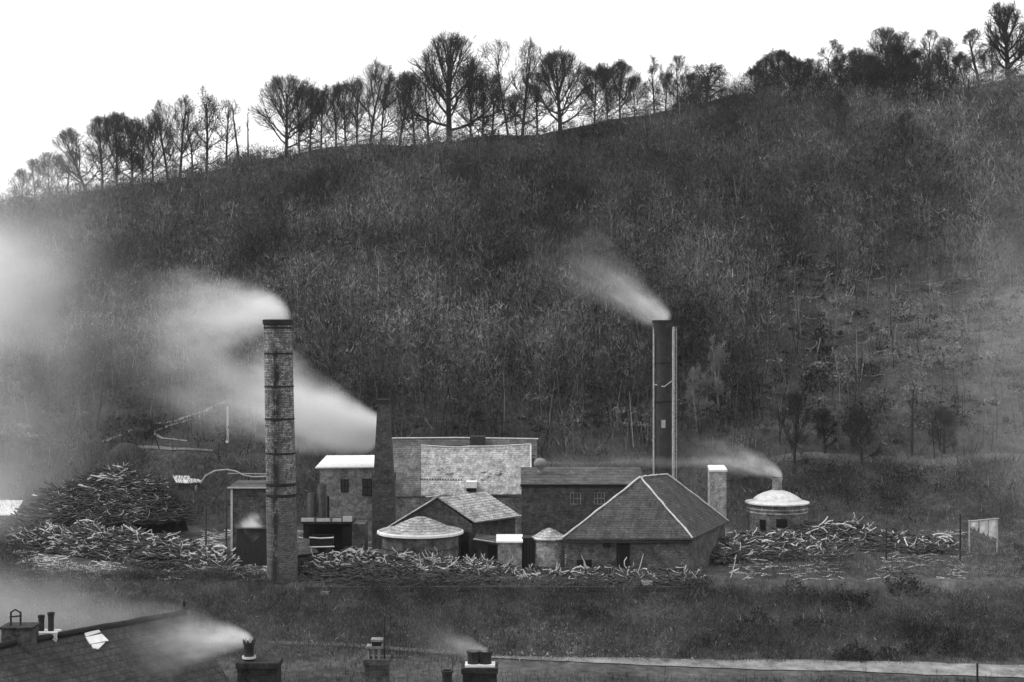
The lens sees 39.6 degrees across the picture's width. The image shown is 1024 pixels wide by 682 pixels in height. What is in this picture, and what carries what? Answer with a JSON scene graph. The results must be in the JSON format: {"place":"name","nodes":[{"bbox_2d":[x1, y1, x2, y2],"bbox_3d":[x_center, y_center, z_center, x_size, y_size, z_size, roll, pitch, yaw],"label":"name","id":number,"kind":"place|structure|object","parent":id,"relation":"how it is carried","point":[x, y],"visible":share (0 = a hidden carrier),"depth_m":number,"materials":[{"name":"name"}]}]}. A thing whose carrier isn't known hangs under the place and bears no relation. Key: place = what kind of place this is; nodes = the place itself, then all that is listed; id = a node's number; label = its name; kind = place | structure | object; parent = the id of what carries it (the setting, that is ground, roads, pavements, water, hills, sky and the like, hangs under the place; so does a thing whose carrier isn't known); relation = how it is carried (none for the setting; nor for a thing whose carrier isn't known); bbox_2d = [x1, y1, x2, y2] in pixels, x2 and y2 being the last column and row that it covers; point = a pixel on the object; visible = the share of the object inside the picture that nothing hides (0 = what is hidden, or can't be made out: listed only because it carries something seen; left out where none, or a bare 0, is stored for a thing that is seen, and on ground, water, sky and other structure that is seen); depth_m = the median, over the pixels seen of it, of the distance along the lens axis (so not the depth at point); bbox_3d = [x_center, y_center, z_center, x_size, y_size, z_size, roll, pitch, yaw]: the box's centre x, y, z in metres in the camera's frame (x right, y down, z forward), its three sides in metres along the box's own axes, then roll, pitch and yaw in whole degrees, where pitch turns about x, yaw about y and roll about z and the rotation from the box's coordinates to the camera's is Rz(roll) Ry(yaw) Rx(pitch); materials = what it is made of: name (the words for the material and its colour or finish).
{"place":"outdoors","nodes":[
{"label":"outdoors","id":0,"kind":"place"},
{"bbox_2d":[0,75,1023,681],"bbox_3d":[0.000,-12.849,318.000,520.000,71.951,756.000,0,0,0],"label":"terrain","id":1,"kind":"structure","parent":0,"point":[520,667],"depth_m":140.13,"materials":[{"name":"soil"}]},
{"bbox_2d":[0,480,80,536],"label":"cordwood heap","id":2,"kind":"object","parent":1,"relation":"on","point":[29,513],"visible":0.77,"depth_m":118.93,"materials":[{"name":"grey wood"}]},
{"bbox_2d":[30,150,70,192],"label":"bare tree","id":3,"kind":"object","parent":1,"relation":"on","point":[45,162],"visible":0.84,"depth_m":250.91,"materials":[{"name":"grey plant"}]},
{"bbox_2d":[48,125,110,189],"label":"bare tree","id":4,"kind":"object","parent":1,"relation":"on","point":[71,136],"visible":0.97,"depth_m":249.90,"materials":[{"name":"grey plant"}]},
{"bbox_2d":[78,113,124,185],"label":"bare tree","id":5,"kind":"object","parent":1,"relation":"on","point":[95,123],"visible":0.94,"depth_m":249.10,"materials":[{"name":"black plant"}]},
{"bbox_2d":[0,600,229,681],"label":"house","id":6,"kind":"structure","parent":1,"relation":"on","point":[168,647],"depth_m":50.81,"materials":[{"name":"stone"}]},
{"bbox_2d":[0,609,40,654],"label":"ridge chimney","id":7,"kind":"object","parent":6,"relation":"on","point":[24,634],"visible":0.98,"depth_m":48.50,"materials":[{"name":"grey brick"}]},
{"bbox_2d":[35,462,197,533],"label":"cordwood heap","id":8,"kind":"object","parent":1,"relation":"on","point":[118,498],"visible":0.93,"depth_m":117.49,"materials":[{"name":"grey wood"}]},
{"bbox_2d":[94,108,141,184],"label":"bare tree","id":9,"kind":"object","parent":1,"relation":"on","point":[114,117],"visible":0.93,"depth_m":249.03,"materials":[{"name":"black plant"}]},
{"bbox_2d":[6,517,242,574],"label":"cordwood heap","id":10,"kind":"object","parent":1,"relation":"on","point":[82,546],"visible":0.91,"depth_m":105.46,"materials":[{"name":"grey wood"}]},
{"bbox_2d":[100,442,149,467],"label":"bush","id":11,"kind":"object","parent":1,"relation":"on","point":[123,447],"visible":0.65,"depth_m":137.01,"materials":[{"name":"grey plant"}]},
{"bbox_2d":[111,116,154,178],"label":"bare tree","id":12,"kind":"object","parent":1,"relation":"on","point":[134,120],"visible":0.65,"depth_m":251.89,"materials":[{"name":"black plant"}]},
{"bbox_2d":[122,111,182,174],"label":"bare tree","id":13,"kind":"object","parent":1,"relation":"on","point":[150,129],"visible":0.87,"depth_m":248.15,"materials":[{"name":"black plant"}]},
{"bbox_2d":[143,96,182,178],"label":"bare tree","id":14,"kind":"object","parent":1,"relation":"on","point":[159,115],"visible":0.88,"depth_m":247.59,"materials":[{"name":"black plant"}]},
{"bbox_2d":[159,92,205,177],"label":"bare tree","id":15,"kind":"object","parent":1,"relation":"on","point":[175,116],"visible":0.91,"depth_m":247.04,"materials":[{"name":"black plant"}]},
{"bbox_2d":[172,109,210,174],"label":"bare tree","id":16,"kind":"object","parent":1,"relation":"on","point":[184,146],"visible":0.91,"depth_m":246.50,"materials":[{"name":"black plant"}]},
{"bbox_2d":[182,84,231,171],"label":"bare tree","id":17,"kind":"object","parent":1,"relation":"on","point":[210,109],"visible":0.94,"depth_m":247.00,"materials":[{"name":"black plant"}]},
{"bbox_2d":[210,96,242,160],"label":"bare tree","id":18,"kind":"object","parent":1,"relation":"on","point":[228,114],"visible":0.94,"depth_m":246.04,"materials":[{"name":"black plant"}]},
{"bbox_2d":[200,469,265,546],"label":"pipe","id":19,"kind":"object","parent":1,"relation":"on","point":[226,473],"visible":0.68,"depth_m":113.13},
{"bbox_2d":[227,480,265,555],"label":"shed","id":20,"kind":"structure","parent":1,"relation":"on","point":[248,501],"depth_m":108.00,"materials":[{"name":"stone"}]},
{"bbox_2d":[235,524,266,565],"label":"dark tank","id":21,"kind":"object","parent":1,"relation":"on","point":[252,542],"visible":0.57,"depth_m":104.00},
{"bbox_2d":[262,319,297,582],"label":"brick chimney","id":22,"kind":"object","parent":1,"relation":"on","point":[281,519],"visible":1,"depth_m":97.13,"materials":[{"name":"brick"}]},
{"bbox_2d":[244,71,325,153],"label":"bare tree","id":23,"kind":"object","parent":1,"relation":"on","point":[277,83],"visible":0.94,"depth_m":244.38,"materials":[{"name":"black plant"}]},
{"bbox_2d":[297,166,341,217],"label":"bare tree","id":24,"kind":"object","parent":1,"relation":"on","point":[316,175],"visible":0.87,"depth_m":198.16,"materials":[{"name":"black plant"}]},
{"bbox_2d":[290,83,352,145],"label":"bare tree","id":25,"kind":"object","parent":1,"relation":"on","point":[320,93],"visible":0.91,"depth_m":242.72,"materials":[{"name":"black plant"}]},
{"bbox_2d":[301,516,367,556],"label":"open shed","id":26,"kind":"structure","parent":1,"relation":"on","point":[349,531],"depth_m":103.80,"materials":[{"name":"wood"}]},
{"bbox_2d":[307,483,328,516],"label":"boiler stacks","id":27,"kind":"object","parent":26,"relation":"on","point":[322,504],"visible":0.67,"depth_m":106.71,"materials":[{"name":"metal"}]},
{"bbox_2d":[315,455,374,541],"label":"white roofed wing","id":28,"kind":"structure","parent":1,"relation":"on","point":[346,479],"depth_m":116.00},
{"bbox_2d":[317,80,379,147],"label":"bare tree","id":29,"kind":"object","parent":1,"relation":"on","point":[340,91],"visible":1,"depth_m":242.11,"materials":[{"name":"black plant"}]},
{"bbox_2d":[342,55,401,140],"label":"bare tree","id":30,"kind":"object","parent":1,"relation":"on","point":[377,66],"visible":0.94,"depth_m":241.76,"materials":[{"name":"black plant"}]},
{"bbox_2d":[371,399,395,548],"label":"square chimney","id":31,"kind":"object","parent":1,"relation":"on","point":[383,477],"visible":0.93,"depth_m":112.14,"materials":[{"name":"brick"}]},
{"bbox_2d":[351,70,415,137],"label":"bare tree","id":32,"kind":"object","parent":1,"relation":"on","point":[385,111],"visible":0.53,"depth_m":243.94,"materials":[{"name":"black plant"}]},
{"bbox_2d":[296,545,506,586],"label":"cordwood heap","id":33,"kind":"object","parent":1,"relation":"on","point":[449,561],"visible":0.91,"depth_m":97.88,"materials":[{"name":"grey wood"}]},
{"bbox_2d":[378,68,425,143],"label":"bare tree","id":34,"kind":"object","parent":1,"relation":"on","point":[399,94],"visible":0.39,"depth_m":243.49,"materials":[{"name":"black plant"}]},
{"bbox_2d":[385,70,442,141],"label":"bare tree","id":35,"kind":"object","parent":1,"relation":"on","point":[408,93],"visible":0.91,"depth_m":240.06,"materials":[{"name":"black plant"}]},
{"bbox_2d":[377,516,463,559],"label":"round kiln","id":36,"kind":"object","parent":1,"relation":"on","point":[421,534],"visible":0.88,"depth_m":101.06,"materials":[{"name":"brick"}]},
{"bbox_2d":[398,66,451,141],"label":"bare tree","id":37,"kind":"object","parent":1,"relation":"on","point":[432,107],"visible":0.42,"depth_m":244.58,"materials":[{"name":"black plant"}]},
{"bbox_2d":[376,492,521,559],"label":"gabled shed","id":38,"kind":"structure","parent":1,"relation":"on","point":[471,515],"depth_m":105.87,"materials":[{"name":"brick"}]},
{"bbox_2d":[401,25,503,141],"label":"bare tree","id":39,"kind":"object","parent":1,"relation":"on","point":[449,73],"visible":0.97,"depth_m":238.59,"materials":[{"name":"black plant"}]},
{"bbox_2d":[393,443,531,533],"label":"retort house","id":40,"kind":"structure","parent":1,"relation":"on","point":[424,471],"depth_m":118.83,"materials":[{"name":"grey stone"}]},
{"bbox_2d":[392,436,537,466],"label":"roof","id":41,"kind":"structure","parent":40,"relation":"attached to","point":[420,441],"depth_m":126.36,"materials":[{"name":"stone"}]},
{"bbox_2d":[447,162,485,210],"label":"bare tree","id":42,"kind":"object","parent":1,"relation":"on","point":[467,169],"visible":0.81,"depth_m":196.93,"materials":[{"name":"black plant"}]},
{"bbox_2d":[437,57,500,134],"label":"bare tree","id":43,"kind":"object","parent":1,"relation":"on","point":[471,98],"visible":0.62,"depth_m":241.80,"materials":[{"name":"black plant"}]},
{"bbox_2d":[473,533,497,562],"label":"dark lean to","id":44,"kind":"object","parent":1,"relation":"on","point":[487,545],"visible":0.58,"depth_m":103.00,"materials":[{"name":"stone"}]},
{"bbox_2d":[12,529,971,580],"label":"yard litter","id":45,"kind":"object","parent":1,"relation":"on","point":[201,540],"visible":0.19,"depth_m":104.00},
{"bbox_2d":[470,70,518,131],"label":"bare tree","id":46,"kind":"object","parent":1,"relation":"on","point":[494,87],"visible":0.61,"depth_m":241.40,"materials":[{"name":"black plant"}]},
{"bbox_2d":[305,586,697,592],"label":"retaining wall","id":47,"kind":"structure","parent":1,"relation":"on","point":[490,588],"depth_m":96.35,"materials":[{"name":"stone"}]},
{"bbox_2d":[257,546,750,601],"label":"wall brambles","id":48,"kind":"object","parent":1,"relation":"on","point":[524,584],"depth_m":95.68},
{"bbox_2d":[472,35,535,134],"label":"bare tree","id":49,"kind":"object","parent":1,"relation":"on","point":[497,54],"visible":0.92,"depth_m":238.07,"materials":[{"name":"black plant"}]},
{"bbox_2d":[496,534,522,569],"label":"rendered block","id":50,"kind":"structure","parent":1,"relation":"on","point":[509,546],"depth_m":101.00,"materials":[{"name":"white paint"}]},
{"bbox_2d":[0,57,1022,209],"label":"crest thicket","id":51,"kind":"object","parent":1,"relation":"on","point":[690,90],"visible":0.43,"depth_m":226.56,"materials":[{"name":"plant"}]},
{"bbox_2d":[0,56,1023,459],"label":"hillside brushwood","id":52,"kind":"object","parent":1,"relation":"on","point":[578,300],"visible":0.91,"depth_m":173.32,"materials":[{"name":"plant"}]},
{"bbox_2d":[0,550,1023,668],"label":"bank brushwood","id":53,"kind":"object","parent":1,"relation":"on","point":[680,638],"visible":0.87,"depth_m":89.34,"materials":[{"name":"plant"}]},
{"bbox_2d":[0,70,1023,450],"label":"hillside brambles","id":54,"kind":"object","parent":1,"relation":"on","point":[634,328],"visible":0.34,"depth_m":156.91,"materials":[{"name":"plant"}]},
{"bbox_2d":[0,409,1023,526],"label":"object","id":55,"kind":"object","parent":1,"relation":"on","point":[950,504],"visible":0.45,"depth_m":131.28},
{"bbox_2d":[0,84,1023,459],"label":"hillside stems","id":56,"kind":"object","parent":1,"relation":"on","point":[308,394],"visible":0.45,"depth_m":157.82,"materials":[{"name":"plant"}]},
{"bbox_2d":[0,82,1023,451],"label":"hillside bushes","id":57,"kind":"object","parent":1,"relation":"on","point":[146,420],"visible":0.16,"depth_m":151.99,"materials":[{"name":"plant"}]},
{"bbox_2d":[0,512,1023,593],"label":"yard weeds","id":58,"kind":"object","parent":1,"relation":"on","point":[177,573],"visible":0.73,"depth_m":99.90,"materials":[{"name":"plant"}]},
{"bbox_2d":[0,591,1023,681],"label":"field grass","id":59,"kind":"structure","parent":1,"relation":"on","point":[604,680],"depth_m":85.27,"materials":[{"name":"plant"}]},
{"bbox_2d":[492,90,538,134],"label":"bare tree","id":60,"kind":"object","parent":1,"relation":"on","point":[513,99],"visible":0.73,"depth_m":240.03,"materials":[{"name":"black plant"}]},
{"bbox_2d":[494,35,553,135],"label":"bare tree","id":61,"kind":"object","parent":1,"relation":"on","point":[527,70],"visible":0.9,"depth_m":237.43,"materials":[{"name":"black plant"}]},
{"bbox_2d":[522,535,533,568],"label":"boarded passage","id":62,"kind":"object","parent":1,"relation":"on","point":[528,551],"visible":0.63,"depth_m":101.60},
{"bbox_2d":[532,528,564,570],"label":"round tank","id":63,"kind":"object","parent":1,"relation":"on","point":[549,545],"visible":0.85,"depth_m":101.28,"materials":[{"name":"metal"}]},
{"bbox_2d":[518,44,600,132],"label":"bare tree","id":64,"kind":"object","parent":1,"relation":"on","point":[553,69],"visible":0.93,"depth_m":235.73,"materials":[{"name":"black plant"}]},
{"bbox_2d":[556,180,597,226],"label":"bare tree","id":65,"kind":"object","parent":1,"relation":"on","point":[579,187],"visible":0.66,"depth_m":186.16,"materials":[{"name":"black plant"}]},
{"bbox_2d":[520,458,642,548],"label":"brick workshop","id":66,"kind":"structure","parent":1,"relation":"on","point":[563,500],"depth_m":111.00,"materials":[{"name":"brick"}]},
{"bbox_2d":[567,62,623,125],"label":"bare tree","id":67,"kind":"object","parent":1,"relation":"on","point":[600,69],"visible":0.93,"depth_m":234.94,"materials":[{"name":"black plant"}]},
{"bbox_2d":[490,557,708,586],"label":"cordwood heap","id":68,"kind":"object","parent":1,"relation":"on","point":[507,571],"visible":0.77,"depth_m":98.03,"materials":[{"name":"grey wood"}]},
{"bbox_2d":[594,57,645,120],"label":"bare tree","id":69,"kind":"object","parent":1,"relation":"on","point":[622,66],"visible":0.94,"depth_m":233.94,"materials":[{"name":"black plant"}]},
{"bbox_2d":[614,75,657,114],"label":"bare tree","id":70,"kind":"object","parent":1,"relation":"on","point":[640,93],"visible":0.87,"depth_m":234.31,"materials":[{"name":"black plant"}]},
{"bbox_2d":[561,473,728,572],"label":"hip roofed shed","id":71,"kind":"structure","parent":1,"relation":"on","point":[664,520],"depth_m":100.73,"materials":[{"name":"stone"}]},
{"bbox_2d":[652,320,676,479],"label":"iron chimney","id":72,"kind":"object","parent":1,"relation":"on","point":[664,333],"visible":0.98,"depth_m":116.42,"materials":[{"name":"metal"}]},
{"bbox_2d":[648,71,687,112],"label":"bare tree","id":73,"kind":"object","parent":1,"relation":"on","point":[664,79],"visible":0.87,"depth_m":233.00,"materials":[{"name":"black plant"}]},
{"bbox_2d":[684,363,709,431],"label":"bare tree","id":74,"kind":"object","parent":1,"relation":"on","point":[693,389],"visible":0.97,"depth_m":142.44,"materials":[{"name":"plant"}]},
{"bbox_2d":[686,61,728,102],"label":"bare tree","id":75,"kind":"object","parent":1,"relation":"on","point":[711,72],"visible":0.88,"depth_m":231.81,"materials":[{"name":"black plant"}]},
{"bbox_2d":[708,465,726,535],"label":"stone pier","id":76,"kind":"structure","parent":1,"relation":"on","point":[717,487],"depth_m":113.00,"materials":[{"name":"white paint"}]},
{"bbox_2d":[704,333,730,423],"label":"bare tree","id":77,"kind":"object","parent":1,"relation":"on","point":[717,359],"visible":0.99,"depth_m":143.79,"materials":[{"name":"plant"}]},
{"bbox_2d":[707,105,748,166],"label":"bare tree","id":78,"kind":"object","parent":1,"relation":"on","point":[733,120],"visible":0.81,"depth_m":200.03,"materials":[{"name":"black plant"}]},
{"bbox_2d":[745,476,809,532],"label":"domed kiln","id":79,"kind":"object","parent":1,"relation":"on","point":[776,506],"visible":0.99,"depth_m":112.21,"materials":[{"name":"brick"}]},
{"bbox_2d":[711,526,854,564],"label":"cordwood heap","id":80,"kind":"object","parent":1,"relation":"on","point":[783,541],"visible":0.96,"depth_m":106.38,"materials":[{"name":"grey wood"}]},
{"bbox_2d":[769,54,808,97],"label":"bare tree","id":81,"kind":"object","parent":1,"relation":"on","point":[790,60],"visible":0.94,"depth_m":225.63,"materials":[{"name":"black plant"}]},
{"bbox_2d":[773,390,812,473],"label":"bare tree","id":82,"kind":"object","parent":1,"relation":"on","point":[796,399],"visible":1,"depth_m":134.93,"materials":[{"name":"black plant"}]},
{"bbox_2d":[789,57,835,96],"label":"bare tree","id":83,"kind":"object","parent":1,"relation":"on","point":[807,63],"visible":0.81,"depth_m":225.17,"materials":[{"name":"black plant"}]},
{"bbox_2d":[811,406,838,452],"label":"bare tree","id":84,"kind":"object","parent":1,"relation":"on","point":[824,414],"visible":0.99,"depth_m":138.16,"materials":[{"name":"black plant"}]},
{"bbox_2d":[816,91,854,151],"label":"bare tree","id":85,"kind":"object","parent":1,"relation":"on","point":[837,96],"visible":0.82,"depth_m":205.07,"materials":[{"name":"black plant"}]},
{"bbox_2d":[818,52,860,92],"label":"bare tree","id":86,"kind":"object","parent":1,"relation":"on","point":[835,62],"visible":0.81,"depth_m":224.62,"materials":[{"name":"black plant"}]},
{"bbox_2d":[841,405,885,466],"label":"bare tree","id":87,"kind":"object","parent":1,"relation":"on","point":[854,414],"visible":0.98,"depth_m":136.76,"materials":[{"name":"black plant"}]},
{"bbox_2d":[841,50,886,101],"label":"bare tree","id":88,"kind":"object","parent":1,"relation":"on","point":[859,67],"visible":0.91,"depth_m":221.89,"materials":[{"name":"black plant"}]},
{"bbox_2d":[795,512,958,554],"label":"cordwood heap","id":89,"kind":"object","parent":1,"relation":"on","point":[847,534],"visible":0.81,"depth_m":111.43,"materials":[{"name":"grey wood"}]},
{"bbox_2d":[860,25,908,86],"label":"bare tree","id":90,"kind":"object","parent":1,"relation":"on","point":[887,41],"visible":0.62,"depth_m":226.68,"materials":[{"name":"black plant"}]},
{"bbox_2d":[872,41,918,101],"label":"bare tree","id":91,"kind":"object","parent":1,"relation":"on","point":[895,48],"visible":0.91,"depth_m":221.00,"materials":[{"name":"black plant"}]},
{"bbox_2d":[888,111,925,164],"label":"bare tree","id":92,"kind":"object","parent":1,"relation":"on","point":[901,120],"visible":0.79,"depth_m":194.62,"materials":[{"name":"black plant"}]},
{"bbox_2d":[928,407,959,453],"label":"bare tree","id":93,"kind":"object","parent":1,"relation":"on","point":[945,415],"visible":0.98,"depth_m":139.56,"materials":[{"name":"black plant"}]},
{"bbox_2d":[924,36,971,101],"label":"bare tree","id":94,"kind":"object","parent":1,"relation":"on","point":[949,42],"visible":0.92,"depth_m":216.60,"materials":[{"name":"black plant"}]},
{"bbox_2d":[961,26,994,87],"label":"bare tree","id":95,"kind":"object","parent":1,"relation":"on","point":[970,36],"visible":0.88,"depth_m":224.13,"materials":[{"name":"black plant"}]},
{"bbox_2d":[968,518,998,552],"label":"drying rack","id":96,"kind":"object","parent":1,"relation":"on","point":[993,526],"visible":0.84,"depth_m":109.95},
{"bbox_2d":[974,41,1014,85],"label":"bare tree","id":97,"kind":"object","parent":1,"relation":"on","point":[991,59],"visible":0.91,"depth_m":223.20,"materials":[{"name":"black plant"}]},
{"bbox_2d":[980,0,1023,83],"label":"bare tree","id":98,"kind":"object","parent":1,"relation":"on","point":[1001,22],"visible":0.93,"depth_m":222.94,"materials":[{"name":"black plant"}]},
{"bbox_3d":[-5.600,16.681,48.600,12.010,7.838,7.077,0,0,0],"label":"terrace house","id":99,"kind":"object","parent":1,"relation":"on","visible":0},
{"bbox_2d":[235,638,282,681],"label":"chimney","id":100,"kind":"object","parent":99,"relation":"on","point":[250,666],"visible":1,"depth_m":49.00,"materials":[{"name":"brick"}]},
{"bbox_2d":[363,616,390,681],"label":"chimney","id":101,"kind":"object","parent":99,"relation":"on","point":[377,668],"visible":1,"depth_m":50.00,"materials":[{"name":"grey brick"}]},
{"bbox_2d":[461,649,497,681],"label":"chimney","id":102,"kind":"object","parent":99,"relation":"on","point":[476,668],"visible":1,"depth_m":50.09,"materials":[{"name":"brick"}]},
{"bbox_2d":[0,0,1023,207],"label":"sky","id":103,"kind":"structure","parent":0,"point":[63,63],"materials":[{"name":"white"}]},
{"bbox_2d":[491,656,1023,676],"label":"road","id":104,"kind":"structure","parent":0,"point":[923,668],"depth_m":82.10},
{"bbox_2d":[547,452,1023,466],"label":"path","id":105,"kind":"structure","parent":0,"point":[951,461],"depth_m":138.31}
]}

